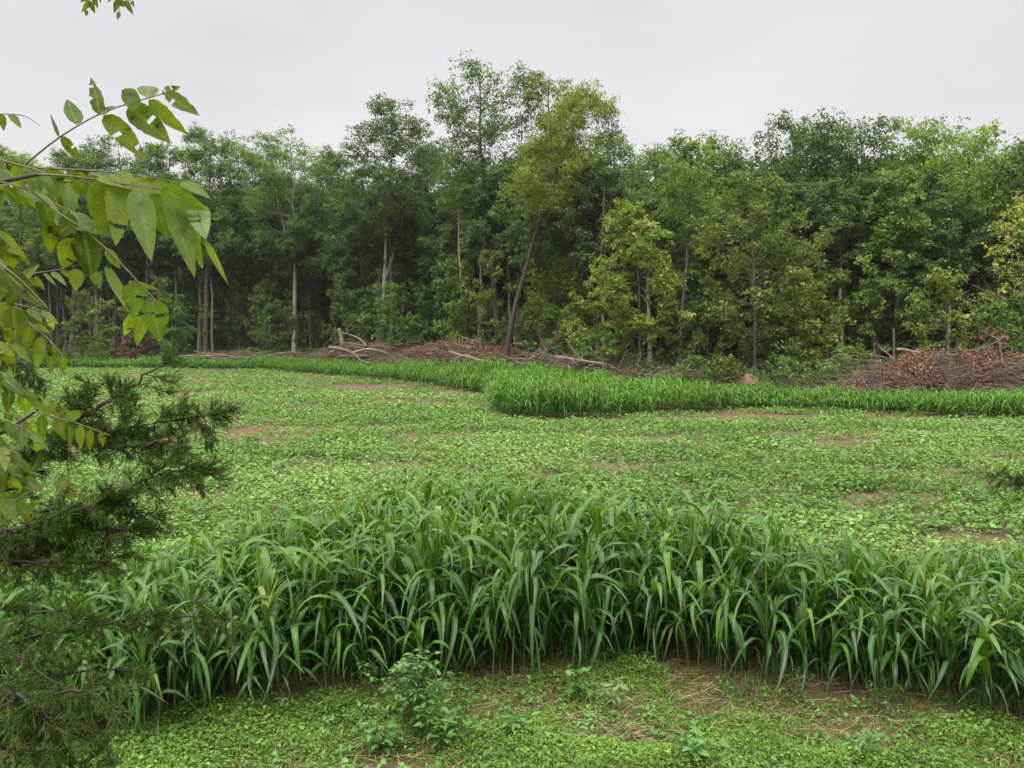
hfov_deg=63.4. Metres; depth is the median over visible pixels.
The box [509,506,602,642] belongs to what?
sorghum plant
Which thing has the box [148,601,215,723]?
sorghum plant
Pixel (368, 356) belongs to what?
fallen log
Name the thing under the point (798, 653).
sorghum plant
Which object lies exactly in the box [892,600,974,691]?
sorghum plant
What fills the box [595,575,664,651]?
sorghum plant
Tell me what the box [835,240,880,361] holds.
forest tree
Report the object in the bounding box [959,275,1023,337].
dead limb
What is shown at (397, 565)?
sorghum plant
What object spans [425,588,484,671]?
sorghum plant
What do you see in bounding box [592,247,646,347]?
forest sapling
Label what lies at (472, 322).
forest sapling
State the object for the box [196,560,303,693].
sorghum plant
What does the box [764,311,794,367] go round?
forest sapling
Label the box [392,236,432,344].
forest tree
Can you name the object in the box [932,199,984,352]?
forest tree
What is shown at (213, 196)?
forest tree
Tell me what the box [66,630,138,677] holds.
sorghum plant
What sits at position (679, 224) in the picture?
forest tree
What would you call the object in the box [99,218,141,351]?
forest tree
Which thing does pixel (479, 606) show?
sorghum plant
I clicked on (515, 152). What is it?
forest tree
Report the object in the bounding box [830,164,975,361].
broadleaf tree
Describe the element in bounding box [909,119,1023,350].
broadleaf tree
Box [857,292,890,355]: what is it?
forest sapling
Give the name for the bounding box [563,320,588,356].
forest sapling
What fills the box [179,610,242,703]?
sorghum plant
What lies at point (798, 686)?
weed
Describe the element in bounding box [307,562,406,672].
sorghum plant
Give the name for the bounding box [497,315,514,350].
forest sapling
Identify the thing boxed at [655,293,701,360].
forest sapling
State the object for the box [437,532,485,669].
sorghum plant
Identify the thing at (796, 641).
sorghum plant
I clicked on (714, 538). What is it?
sorghum plant
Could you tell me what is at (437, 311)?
forest sapling
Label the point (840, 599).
sorghum plant
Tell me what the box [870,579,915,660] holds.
sorghum plant
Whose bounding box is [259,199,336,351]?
forest tree
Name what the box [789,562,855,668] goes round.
sorghum plant
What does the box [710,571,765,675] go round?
sorghum plant
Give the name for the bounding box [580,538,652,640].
sorghum plant
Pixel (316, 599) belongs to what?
sorghum plant
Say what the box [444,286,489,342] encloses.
forest sapling
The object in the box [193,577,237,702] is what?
sorghum plant
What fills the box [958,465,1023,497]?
cedar tree
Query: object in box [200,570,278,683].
sorghum plant
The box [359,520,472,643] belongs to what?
sorghum plant
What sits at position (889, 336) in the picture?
forest sapling
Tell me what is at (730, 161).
broadleaf tree
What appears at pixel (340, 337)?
broken snag
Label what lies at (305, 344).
forest tree
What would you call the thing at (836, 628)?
sorghum plant
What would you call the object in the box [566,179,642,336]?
forest tree
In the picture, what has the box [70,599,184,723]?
sorghum plant
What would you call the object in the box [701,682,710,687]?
stone
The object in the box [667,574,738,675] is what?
sorghum plant
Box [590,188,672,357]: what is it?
forest tree
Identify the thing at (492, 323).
sapling
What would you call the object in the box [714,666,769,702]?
grass tuft
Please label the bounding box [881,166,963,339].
forest tree
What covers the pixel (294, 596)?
sorghum plant
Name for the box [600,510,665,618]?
sorghum plant
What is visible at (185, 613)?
sorghum plant
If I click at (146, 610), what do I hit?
sorghum plant
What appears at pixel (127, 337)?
forest tree
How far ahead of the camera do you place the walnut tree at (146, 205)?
1.60 m
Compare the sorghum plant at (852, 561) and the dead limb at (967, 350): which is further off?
the dead limb at (967, 350)
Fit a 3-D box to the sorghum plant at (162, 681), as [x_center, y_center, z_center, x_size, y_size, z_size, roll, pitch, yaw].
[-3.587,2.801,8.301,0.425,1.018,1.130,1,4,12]
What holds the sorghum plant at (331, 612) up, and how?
on the ground at (856, 498)
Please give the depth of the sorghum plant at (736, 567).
9.58 m
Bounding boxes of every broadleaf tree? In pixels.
[0,144,68,345]
[28,147,116,352]
[60,134,160,348]
[124,141,204,349]
[160,120,280,352]
[211,147,284,351]
[226,124,364,351]
[289,145,381,345]
[326,92,452,347]
[393,141,454,345]
[410,181,481,321]
[425,49,546,337]
[432,143,484,340]
[495,76,625,363]
[515,247,615,355]
[519,69,579,355]
[565,127,654,330]
[587,197,695,369]
[624,142,704,360]
[648,128,729,367]
[677,135,775,357]
[686,168,857,372]
[739,106,865,349]
[785,113,905,362]
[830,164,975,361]
[861,112,972,355]
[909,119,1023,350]
[978,137,1023,260]
[980,191,1023,313]
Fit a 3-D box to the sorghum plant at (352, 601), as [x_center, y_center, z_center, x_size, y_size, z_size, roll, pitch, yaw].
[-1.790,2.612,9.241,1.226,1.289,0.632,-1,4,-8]
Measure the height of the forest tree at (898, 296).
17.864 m
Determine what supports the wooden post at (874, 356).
on the brush pile at (914, 370)
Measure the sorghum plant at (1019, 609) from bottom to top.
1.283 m
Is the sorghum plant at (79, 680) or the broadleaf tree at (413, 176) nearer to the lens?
the sorghum plant at (79, 680)
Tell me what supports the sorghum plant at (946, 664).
on the ground at (856, 498)
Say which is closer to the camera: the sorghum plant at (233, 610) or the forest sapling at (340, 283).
the sorghum plant at (233, 610)
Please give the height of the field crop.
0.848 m
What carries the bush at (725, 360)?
on the ground at (856, 498)
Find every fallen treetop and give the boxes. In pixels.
[494,316,559,366]
[545,333,656,375]
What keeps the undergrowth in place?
on the ground at (856, 498)
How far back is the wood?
110.12 m
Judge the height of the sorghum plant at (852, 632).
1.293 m
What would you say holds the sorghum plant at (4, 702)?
on the ground at (856, 498)
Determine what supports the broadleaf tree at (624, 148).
on the ground at (856, 498)
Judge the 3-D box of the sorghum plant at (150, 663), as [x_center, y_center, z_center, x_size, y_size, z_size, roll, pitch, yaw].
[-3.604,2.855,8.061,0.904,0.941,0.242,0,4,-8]
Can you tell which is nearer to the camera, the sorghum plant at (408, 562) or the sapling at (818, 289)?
the sorghum plant at (408, 562)
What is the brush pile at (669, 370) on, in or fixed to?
on the ground at (856, 498)
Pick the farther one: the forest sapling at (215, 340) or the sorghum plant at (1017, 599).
the forest sapling at (215, 340)
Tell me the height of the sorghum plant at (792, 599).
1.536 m
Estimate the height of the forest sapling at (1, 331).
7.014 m
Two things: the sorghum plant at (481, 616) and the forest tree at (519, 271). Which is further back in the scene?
the forest tree at (519, 271)
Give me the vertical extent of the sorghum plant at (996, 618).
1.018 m
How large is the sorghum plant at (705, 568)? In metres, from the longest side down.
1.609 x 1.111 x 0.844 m
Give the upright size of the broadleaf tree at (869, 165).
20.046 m
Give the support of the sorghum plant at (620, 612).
on the ground at (856, 498)
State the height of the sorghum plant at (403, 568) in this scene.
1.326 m
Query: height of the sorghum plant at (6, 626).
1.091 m
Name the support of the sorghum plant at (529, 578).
on the ground at (856, 498)
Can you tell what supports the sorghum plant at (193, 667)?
on the ground at (856, 498)
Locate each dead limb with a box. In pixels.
[921,326,1005,369]
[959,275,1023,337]
[988,334,1020,367]
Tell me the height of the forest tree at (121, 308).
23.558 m
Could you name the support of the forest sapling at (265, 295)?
on the ground at (856, 498)
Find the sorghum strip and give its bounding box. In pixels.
[3,353,1023,416]
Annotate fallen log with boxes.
[211,357,302,365]
[329,344,372,363]
[350,348,385,355]
[350,354,371,358]
[448,350,518,366]
[896,348,919,352]
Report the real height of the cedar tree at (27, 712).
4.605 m
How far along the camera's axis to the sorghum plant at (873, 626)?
8.66 m
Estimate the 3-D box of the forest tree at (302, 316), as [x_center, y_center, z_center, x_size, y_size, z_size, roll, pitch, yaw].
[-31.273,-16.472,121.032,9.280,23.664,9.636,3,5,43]
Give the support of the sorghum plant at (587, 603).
on the ground at (856, 498)
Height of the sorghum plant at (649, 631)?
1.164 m
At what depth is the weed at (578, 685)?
8.51 m
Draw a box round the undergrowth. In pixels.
[10,343,1003,384]
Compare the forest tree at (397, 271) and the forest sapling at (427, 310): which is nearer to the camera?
the forest sapling at (427, 310)
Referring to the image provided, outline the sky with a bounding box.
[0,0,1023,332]
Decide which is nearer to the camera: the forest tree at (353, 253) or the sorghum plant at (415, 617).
the sorghum plant at (415, 617)
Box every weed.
[270,692,294,707]
[349,704,404,754]
[351,661,387,699]
[378,649,457,734]
[413,704,481,747]
[497,711,540,734]
[565,665,608,701]
[593,678,633,709]
[630,651,665,681]
[673,726,729,767]
[778,667,823,700]
[841,728,894,758]
[862,676,904,712]
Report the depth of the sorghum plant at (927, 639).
8.54 m
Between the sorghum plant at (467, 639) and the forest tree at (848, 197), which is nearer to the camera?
the sorghum plant at (467, 639)
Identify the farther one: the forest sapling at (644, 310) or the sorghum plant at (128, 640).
the forest sapling at (644, 310)
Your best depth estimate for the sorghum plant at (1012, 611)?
8.30 m
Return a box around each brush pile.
[154,339,313,367]
[306,325,422,362]
[375,329,551,364]
[508,338,668,377]
[609,350,770,386]
[780,327,1023,412]
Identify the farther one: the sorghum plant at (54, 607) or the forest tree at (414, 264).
the forest tree at (414, 264)
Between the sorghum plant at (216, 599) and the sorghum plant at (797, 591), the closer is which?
the sorghum plant at (216, 599)
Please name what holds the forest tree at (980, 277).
on the ground at (856, 498)
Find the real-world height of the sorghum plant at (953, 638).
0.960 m
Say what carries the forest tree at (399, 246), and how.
on the ground at (856, 498)
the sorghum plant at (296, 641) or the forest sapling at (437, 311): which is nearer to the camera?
the sorghum plant at (296, 641)
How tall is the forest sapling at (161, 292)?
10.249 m
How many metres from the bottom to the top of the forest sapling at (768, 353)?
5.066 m
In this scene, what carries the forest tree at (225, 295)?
on the ground at (856, 498)
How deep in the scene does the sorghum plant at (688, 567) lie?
10.08 m
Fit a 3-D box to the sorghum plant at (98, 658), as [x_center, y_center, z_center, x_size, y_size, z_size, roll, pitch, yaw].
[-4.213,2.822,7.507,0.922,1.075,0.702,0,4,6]
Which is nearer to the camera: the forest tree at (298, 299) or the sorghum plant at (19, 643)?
the sorghum plant at (19, 643)
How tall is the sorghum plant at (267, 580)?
1.583 m
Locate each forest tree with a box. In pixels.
[0,200,24,336]
[0,203,30,321]
[1,210,71,338]
[2,216,15,346]
[15,217,69,343]
[22,220,80,349]
[31,280,47,341]
[36,224,75,349]
[37,201,128,343]
[40,275,87,346]
[55,284,62,348]
[78,268,100,348]
[82,201,120,348]
[84,210,109,341]
[91,226,138,350]
[98,249,139,337]
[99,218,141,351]
[103,255,137,348]
[123,169,177,352]
[127,266,161,349]
[129,221,144,313]
[138,253,170,308]
[143,251,181,350]
[154,228,196,352]
[158,192,239,352]
[168,192,197,343]
[179,173,216,307]
[186,185,227,349]
[190,222,239,350]
[198,188,240,352]
[203,196,242,348]
[217,196,234,338]
[222,172,315,352]
[224,182,250,343]
[233,244,272,304]
[235,224,248,348]
[238,215,290,349]
[239,176,321,321]
[239,182,294,349]
[242,286,258,347]
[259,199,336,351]
[283,257,303,349]
[288,195,346,345]
[297,184,326,349]
[297,216,329,348]
[297,223,334,344]
[310,198,382,336]
[327,197,377,321]
[336,195,381,335]
[351,198,392,342]
[352,221,376,336]
[354,170,427,330]
[363,233,417,333]
[376,195,437,347]
[386,182,434,340]
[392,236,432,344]
[397,263,425,345]
[410,245,468,343]
[414,178,488,321]
[429,217,486,340]
[431,167,516,337]
[446,164,522,344]
[467,177,545,335]
[488,174,564,354]
[488,191,548,348]
[491,163,545,323]
[507,146,547,348]
[511,140,563,351]
[530,194,582,344]
[532,162,602,331]
[550,166,637,342]
[565,153,639,351]
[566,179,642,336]
[566,202,618,345]
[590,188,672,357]
[595,195,683,364]
[619,293,658,355]
[631,179,712,363]
[653,174,710,357]
[694,181,747,356]
[696,266,713,357]
[698,201,770,355]
[706,179,809,364]
[707,219,795,365]
[750,181,842,364]
[756,182,873,366]
[791,187,895,365]
[792,176,880,359]
[812,165,900,363]
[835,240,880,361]
[857,208,907,362]
[859,160,900,349]
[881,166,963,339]
[885,184,929,339]
[889,180,942,342]
[906,186,1005,353]
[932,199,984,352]
[932,270,965,352]
[937,205,1023,359]
[946,161,981,352]
[952,181,1022,342]
[962,191,1001,360]
[971,295,976,348]
[973,226,1023,351]
[974,223,1021,340]
[1004,248,1023,275]
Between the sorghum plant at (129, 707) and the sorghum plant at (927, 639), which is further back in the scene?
the sorghum plant at (927, 639)
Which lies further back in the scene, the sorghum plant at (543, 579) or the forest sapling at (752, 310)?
the forest sapling at (752, 310)
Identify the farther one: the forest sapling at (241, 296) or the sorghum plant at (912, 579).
the forest sapling at (241, 296)
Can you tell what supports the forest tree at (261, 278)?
on the ground at (856, 498)
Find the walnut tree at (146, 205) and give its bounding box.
[0,0,228,524]
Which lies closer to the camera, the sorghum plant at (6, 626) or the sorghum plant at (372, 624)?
the sorghum plant at (6, 626)
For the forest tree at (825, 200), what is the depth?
61.26 m
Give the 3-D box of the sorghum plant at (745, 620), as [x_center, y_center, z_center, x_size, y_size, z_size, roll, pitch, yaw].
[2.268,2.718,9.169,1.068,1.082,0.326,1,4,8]
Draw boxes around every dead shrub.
[117,330,157,357]
[974,324,1011,361]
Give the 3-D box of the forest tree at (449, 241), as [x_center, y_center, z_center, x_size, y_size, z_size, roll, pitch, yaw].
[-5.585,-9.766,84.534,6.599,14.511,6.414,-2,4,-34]
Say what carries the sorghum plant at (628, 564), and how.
on the ground at (856, 498)
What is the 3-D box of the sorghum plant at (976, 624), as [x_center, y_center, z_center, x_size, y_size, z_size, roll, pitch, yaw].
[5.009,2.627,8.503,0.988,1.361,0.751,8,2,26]
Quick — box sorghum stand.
[0,468,1023,713]
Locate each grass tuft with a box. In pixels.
[179,689,230,719]
[284,734,329,754]
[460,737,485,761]
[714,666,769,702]
[753,692,798,711]
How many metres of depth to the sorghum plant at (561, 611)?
9.52 m
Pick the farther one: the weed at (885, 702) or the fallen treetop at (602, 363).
the fallen treetop at (602, 363)
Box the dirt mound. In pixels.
[739,373,758,383]
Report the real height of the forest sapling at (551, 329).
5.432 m
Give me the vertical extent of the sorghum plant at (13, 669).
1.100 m
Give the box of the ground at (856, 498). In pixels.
[0,336,1023,767]
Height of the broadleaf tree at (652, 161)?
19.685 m
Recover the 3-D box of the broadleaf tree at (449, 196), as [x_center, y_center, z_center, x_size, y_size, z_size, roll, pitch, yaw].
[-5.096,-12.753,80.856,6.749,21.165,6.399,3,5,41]
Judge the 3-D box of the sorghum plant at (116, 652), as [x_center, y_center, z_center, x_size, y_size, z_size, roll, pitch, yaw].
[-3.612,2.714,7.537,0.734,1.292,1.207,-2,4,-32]
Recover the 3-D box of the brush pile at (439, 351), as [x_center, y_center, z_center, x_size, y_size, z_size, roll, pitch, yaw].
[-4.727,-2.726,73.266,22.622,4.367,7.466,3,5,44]
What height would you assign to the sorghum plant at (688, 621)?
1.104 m
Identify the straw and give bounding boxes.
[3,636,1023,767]
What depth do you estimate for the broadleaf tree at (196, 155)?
103.36 m
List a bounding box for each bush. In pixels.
[672,353,716,387]
[745,354,810,392]
[794,359,850,388]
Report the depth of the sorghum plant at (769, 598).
8.95 m
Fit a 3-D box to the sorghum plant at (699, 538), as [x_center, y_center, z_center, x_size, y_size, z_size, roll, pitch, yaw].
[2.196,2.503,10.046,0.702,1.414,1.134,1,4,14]
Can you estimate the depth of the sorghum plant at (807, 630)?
8.99 m
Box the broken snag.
[338,328,343,353]
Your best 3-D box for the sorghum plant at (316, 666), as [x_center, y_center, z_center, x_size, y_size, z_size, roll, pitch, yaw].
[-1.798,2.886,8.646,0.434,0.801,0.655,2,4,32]
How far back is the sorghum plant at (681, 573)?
9.48 m
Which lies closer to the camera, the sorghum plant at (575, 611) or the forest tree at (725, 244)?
the sorghum plant at (575, 611)
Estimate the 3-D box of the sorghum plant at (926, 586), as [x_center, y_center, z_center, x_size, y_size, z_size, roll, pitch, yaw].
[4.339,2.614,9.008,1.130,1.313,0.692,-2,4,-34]
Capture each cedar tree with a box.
[0,338,256,767]
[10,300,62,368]
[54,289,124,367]
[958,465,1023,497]
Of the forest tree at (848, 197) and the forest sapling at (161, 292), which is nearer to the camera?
the forest tree at (848, 197)
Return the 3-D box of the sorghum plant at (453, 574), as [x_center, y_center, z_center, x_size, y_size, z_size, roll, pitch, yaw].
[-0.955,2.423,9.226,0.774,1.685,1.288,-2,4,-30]
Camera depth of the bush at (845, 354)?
48.23 m
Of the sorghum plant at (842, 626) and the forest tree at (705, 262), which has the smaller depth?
the sorghum plant at (842, 626)
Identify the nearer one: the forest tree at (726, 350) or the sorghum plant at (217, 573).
the sorghum plant at (217, 573)
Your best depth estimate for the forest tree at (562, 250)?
71.24 m
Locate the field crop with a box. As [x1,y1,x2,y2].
[0,366,1023,585]
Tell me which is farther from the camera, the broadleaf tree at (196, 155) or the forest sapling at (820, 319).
the broadleaf tree at (196, 155)
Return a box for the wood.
[2,152,1023,356]
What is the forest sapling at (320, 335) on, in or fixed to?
on the ground at (856, 498)
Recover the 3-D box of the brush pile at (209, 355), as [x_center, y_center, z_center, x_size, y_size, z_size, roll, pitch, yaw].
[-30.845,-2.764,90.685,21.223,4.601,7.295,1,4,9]
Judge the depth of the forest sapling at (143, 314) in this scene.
103.83 m
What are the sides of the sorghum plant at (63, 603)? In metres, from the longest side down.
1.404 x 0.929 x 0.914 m
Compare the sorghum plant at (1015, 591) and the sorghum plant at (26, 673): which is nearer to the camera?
the sorghum plant at (26, 673)
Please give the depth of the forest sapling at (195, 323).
114.74 m
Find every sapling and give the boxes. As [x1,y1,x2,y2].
[0,304,22,345]
[13,296,31,341]
[14,300,44,346]
[41,290,77,345]
[61,298,135,356]
[67,291,106,343]
[75,301,99,348]
[128,296,153,352]
[137,293,216,354]
[142,275,187,352]
[145,312,161,353]
[148,301,181,353]
[169,297,195,350]
[180,291,222,346]
[182,294,210,345]
[189,313,202,347]
[209,321,221,347]
[222,274,252,352]
[244,278,284,351]
[244,297,309,352]
[254,287,290,346]
[273,319,291,345]
[280,307,302,348]
[297,295,328,349]
[306,283,347,349]
[306,294,329,345]
[308,318,329,349]
[321,272,372,345]
[332,287,376,347]
[339,299,366,342]
[354,274,389,342]
[356,279,411,346]
[369,311,398,342]
[372,278,472,344]
[385,312,434,349]
[405,314,424,346]
[406,298,432,343]
[418,295,444,347]
[430,294,450,347]
[431,257,474,348]
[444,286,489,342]
[446,273,476,340]
[464,296,489,345]
[469,249,517,351]
[481,300,500,342]
[482,298,512,341]
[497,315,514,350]
[513,304,546,351]
[521,304,587,357]
[536,304,562,353]
[538,323,551,352]
[557,280,627,358]
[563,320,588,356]
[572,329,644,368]
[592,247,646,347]
[627,269,661,357]
[646,306,684,358]
[655,244,723,364]
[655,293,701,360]
[674,296,738,371]
[696,246,752,365]
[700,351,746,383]
[703,238,789,366]
[722,304,762,363]
[732,228,806,368]
[741,257,782,367]
[757,300,792,367]
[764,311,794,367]
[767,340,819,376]
[777,275,855,371]
[784,294,836,363]
[803,280,834,354]
[807,268,876,365]
[807,327,831,356]
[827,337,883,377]
[837,285,889,360]
[855,280,897,360]
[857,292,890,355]
[888,317,922,353]
[896,315,923,357]
[897,273,944,346]
[902,267,1003,361]
[902,288,944,349]
[924,300,954,353]
[969,291,1023,359]
[970,258,1020,349]
[1004,304,1023,352]
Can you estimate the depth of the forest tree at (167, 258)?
107.00 m
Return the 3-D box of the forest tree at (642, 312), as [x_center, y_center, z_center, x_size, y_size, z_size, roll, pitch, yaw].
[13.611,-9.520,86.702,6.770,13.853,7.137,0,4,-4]
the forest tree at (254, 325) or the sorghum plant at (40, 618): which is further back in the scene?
the forest tree at (254, 325)
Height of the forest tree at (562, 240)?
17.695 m
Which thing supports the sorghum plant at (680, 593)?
on the ground at (856, 498)
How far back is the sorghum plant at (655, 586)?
9.27 m
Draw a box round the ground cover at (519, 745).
[0,640,1023,767]
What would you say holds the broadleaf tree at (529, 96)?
on the ground at (856, 498)
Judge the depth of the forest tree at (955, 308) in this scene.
71.93 m
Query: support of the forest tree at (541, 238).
on the ground at (856, 498)
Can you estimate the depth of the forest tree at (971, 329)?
65.51 m
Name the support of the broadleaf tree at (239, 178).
on the ground at (856, 498)
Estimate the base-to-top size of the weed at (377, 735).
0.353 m
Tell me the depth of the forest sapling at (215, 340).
120.82 m
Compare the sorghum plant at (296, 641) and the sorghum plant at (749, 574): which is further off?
the sorghum plant at (749, 574)
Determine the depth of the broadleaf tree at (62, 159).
103.09 m
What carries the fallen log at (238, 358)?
on the ground at (856, 498)
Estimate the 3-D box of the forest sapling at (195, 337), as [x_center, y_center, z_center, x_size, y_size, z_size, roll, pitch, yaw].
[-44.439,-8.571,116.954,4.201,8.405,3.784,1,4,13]
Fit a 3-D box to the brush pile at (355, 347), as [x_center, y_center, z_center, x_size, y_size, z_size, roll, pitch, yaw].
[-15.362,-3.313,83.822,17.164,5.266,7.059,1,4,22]
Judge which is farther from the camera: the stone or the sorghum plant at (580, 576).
the sorghum plant at (580, 576)
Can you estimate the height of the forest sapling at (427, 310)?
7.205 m
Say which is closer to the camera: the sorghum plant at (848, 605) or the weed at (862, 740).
the weed at (862, 740)
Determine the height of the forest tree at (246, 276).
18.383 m
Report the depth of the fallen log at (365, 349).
81.86 m
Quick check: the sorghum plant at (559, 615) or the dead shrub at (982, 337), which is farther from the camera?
the dead shrub at (982, 337)
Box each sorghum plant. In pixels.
[0,571,149,672]
[0,580,110,706]
[0,585,53,713]
[0,603,65,686]
[0,607,115,684]
[0,621,38,673]
[0,654,51,708]
[1,597,54,670]
[1,619,31,675]
[1,620,24,656]
[2,631,106,711]
[3,622,54,692]
[3,636,74,753]
[11,644,128,741]
[12,585,107,670]
[13,628,75,665]
[17,598,105,711]
[24,661,111,741]
[31,638,107,738]
[39,598,121,683]
[45,589,115,728]
[55,642,111,734]
[57,668,111,743]
[62,622,132,722]
[66,576,183,731]
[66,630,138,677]
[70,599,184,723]
[70,627,106,708]
[75,625,120,714]
[76,628,137,720]
[76,674,136,731]
[81,617,166,751]
[83,604,198,737]
[88,582,151,695]
[92,624,188,713]
[99,631,209,716]
[100,593,147,707]
[105,631,189,724]
[106,585,205,706]
[126,609,202,701]
[126,621,178,713]
[130,652,164,739]
[131,582,196,713]
[132,566,233,672]
[139,602,242,709]
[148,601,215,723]
[148,612,217,715]
[159,568,239,657]
[160,586,237,713]
[161,586,229,691]
[170,604,261,694]
[174,537,292,685]
[178,636,212,692]
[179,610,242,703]
[180,621,273,705]
[186,605,210,713]
[190,555,284,674]
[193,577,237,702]
[195,545,261,654]
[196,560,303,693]
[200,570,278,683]
[201,594,294,712]
[203,574,272,664]
[207,590,294,693]
[211,545,338,703]
[214,546,327,698]
[227,600,283,697]
[231,576,304,711]
[240,574,351,693]
[242,584,330,673]
[245,606,293,709]
[255,553,376,687]
[264,638,330,700]
[268,547,333,674]
[273,543,382,680]
[277,592,312,668]
[278,597,348,699]
[280,559,357,669]
[281,571,337,679]
[288,571,347,674]
[289,564,375,693]
[292,550,419,670]
[294,563,397,677]
[303,622,363,696]
[305,545,428,676]
[306,530,371,660]
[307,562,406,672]
[313,545,377,676]
[321,575,407,681]
[327,615,390,691]
[328,609,384,689]
[330,597,402,683]
[334,542,406,635]
[343,556,419,664]
[345,579,429,664]
[347,592,405,672]
[351,586,406,682]
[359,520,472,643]
[361,537,415,659]
[372,514,488,662]
[374,556,440,677]
[375,521,435,667]
[376,569,409,669]
[379,548,415,660]
[380,606,455,691]
[385,541,462,651]
[391,555,458,666]
[394,520,481,657]
[395,492,505,655]
[395,548,479,667]
[400,533,507,680]
[400,589,467,676]
[402,533,477,663]
[402,616,457,684]
[406,585,506,677]
[411,596,486,678]
[421,576,508,679]
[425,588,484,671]
[430,600,478,680]
[436,535,509,647]
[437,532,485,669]
[439,498,504,606]
[441,553,529,664]
[448,532,483,660]
[448,565,492,644]
[449,506,534,652]
[450,582,515,671]
[459,549,570,686]
[460,558,559,680]
[460,599,536,677]
[466,540,527,664]
[466,549,558,667]
[466,568,529,687]
[469,563,524,657]
[479,588,559,677]
[480,529,563,658]
[485,526,566,650]
[495,571,562,660]
[496,534,546,658]
[496,567,554,622]
[498,549,567,681]
[498,562,557,666]
[498,568,564,654]
[501,581,572,659]
[505,497,583,630]
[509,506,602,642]
[527,552,601,655]
[527,572,628,675]
[533,567,583,668]
[536,496,648,624]
[536,559,630,671]
[537,595,576,658]
[540,530,638,661]
[541,538,624,642]
[542,545,582,646]
[546,524,614,640]
[546,573,600,661]
[549,579,601,649]
[550,551,591,652]
[552,558,604,639]
[554,506,651,635]
[578,578,597,632]
[579,540,663,662]
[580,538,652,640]
[582,544,636,629]
[582,563,673,659]
[584,527,668,654]
[585,592,626,651]
[589,529,626,634]
[590,585,626,670]
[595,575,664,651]
[597,542,647,639]
[597,561,671,660]
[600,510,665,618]
[601,505,653,646]
[602,593,652,654]
[608,535,705,654]
[610,524,690,635]
[624,563,652,642]
[625,563,691,625]
[625,570,685,661]
[626,574,690,655]
[633,569,670,642]
[636,557,688,645]
[638,529,703,667]
[639,508,772,620]
[640,531,686,643]
[640,558,703,666]
[640,571,682,663]
[642,567,697,662]
[646,585,731,673]
[655,513,730,665]
[655,531,717,662]
[655,546,728,639]
[659,501,763,649]
[663,571,710,641]
[665,522,722,653]
[665,532,703,653]
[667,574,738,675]
[668,571,712,651]
[671,524,763,640]
[671,584,759,673]
[677,577,772,678]
[689,522,801,657]
[689,553,773,676]
[690,583,748,681]
[703,581,753,668]
[704,538,755,645]
[706,560,736,658]
[708,577,792,661]
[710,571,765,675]
[715,546,773,658]
[720,518,838,657]
[724,557,843,691]
[729,594,796,684]
[730,550,823,650]
[730,574,798,688]
[732,582,807,673]
[734,559,821,672]
[744,545,806,629]
[744,597,812,683]
[746,544,849,678]
[750,545,784,658]
[754,570,813,663]
[758,596,839,682]
[761,542,845,657]
[762,576,874,684]
[777,588,815,694]
[784,585,867,679]
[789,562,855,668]
[790,578,866,667]
[794,610,867,700]
[798,565,840,674]
[799,561,909,682]
[804,536,871,672]
[806,558,884,671]
[808,580,892,696]
[809,600,863,681]
[809,610,912,697]
[810,592,884,684]
[818,569,916,666]
[819,545,912,660]
[822,558,873,643]
[823,557,849,667]
[824,525,917,666]
[824,589,917,698]
[824,597,875,675]
[829,601,915,688]
[835,602,925,713]
[839,587,933,671]
[839,587,937,688]
[845,616,899,686]
[863,601,917,703]
[868,620,943,693]
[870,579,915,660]
[872,581,1012,705]
[874,566,968,687]
[875,597,921,675]
[876,584,929,693]
[886,555,923,673]
[888,615,955,705]
[889,601,966,697]
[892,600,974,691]
[898,601,1012,707]
[902,607,944,687]
[906,588,930,678]
[912,616,977,705]
[940,578,992,693]
[946,599,1023,708]
[946,604,1023,672]
[948,609,1023,721]
[948,625,1022,718]
[951,580,1023,706]
[951,612,1005,719]
[955,571,1023,667]
[958,608,1023,709]
[960,596,1015,704]
[962,647,1023,707]
[970,616,1023,719]
[981,594,1023,699]
[989,590,1019,648]
[990,652,1023,723]
[992,668,1023,702]
[997,573,1023,632]
[997,577,1023,658]
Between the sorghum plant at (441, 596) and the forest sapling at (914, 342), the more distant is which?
the forest sapling at (914, 342)
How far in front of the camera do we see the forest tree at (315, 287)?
112.83 m
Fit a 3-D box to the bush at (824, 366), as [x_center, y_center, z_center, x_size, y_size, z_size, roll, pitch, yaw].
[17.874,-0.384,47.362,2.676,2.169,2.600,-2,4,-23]
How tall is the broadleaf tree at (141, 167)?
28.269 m
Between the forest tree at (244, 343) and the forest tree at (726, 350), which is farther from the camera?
the forest tree at (244, 343)
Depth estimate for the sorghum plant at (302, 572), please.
9.19 m
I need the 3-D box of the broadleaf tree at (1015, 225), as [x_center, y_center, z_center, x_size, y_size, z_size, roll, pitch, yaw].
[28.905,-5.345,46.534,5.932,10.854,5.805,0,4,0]
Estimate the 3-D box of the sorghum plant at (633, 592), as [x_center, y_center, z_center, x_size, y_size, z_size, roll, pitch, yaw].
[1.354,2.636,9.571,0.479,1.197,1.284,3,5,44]
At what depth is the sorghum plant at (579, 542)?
10.43 m
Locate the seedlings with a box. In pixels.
[11,664,1023,767]
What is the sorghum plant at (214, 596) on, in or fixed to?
on the ground at (856, 498)
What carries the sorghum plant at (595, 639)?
on the ground at (856, 498)
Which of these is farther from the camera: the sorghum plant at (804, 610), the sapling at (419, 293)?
the sapling at (419, 293)
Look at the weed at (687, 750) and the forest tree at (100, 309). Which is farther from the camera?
the forest tree at (100, 309)
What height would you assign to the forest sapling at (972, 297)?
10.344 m
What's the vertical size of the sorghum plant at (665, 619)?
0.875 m
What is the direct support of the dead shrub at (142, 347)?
on the ground at (856, 498)
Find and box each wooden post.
[873,343,875,376]
[892,329,895,358]
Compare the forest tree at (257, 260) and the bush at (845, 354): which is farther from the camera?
the forest tree at (257, 260)
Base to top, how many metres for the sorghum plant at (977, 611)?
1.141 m

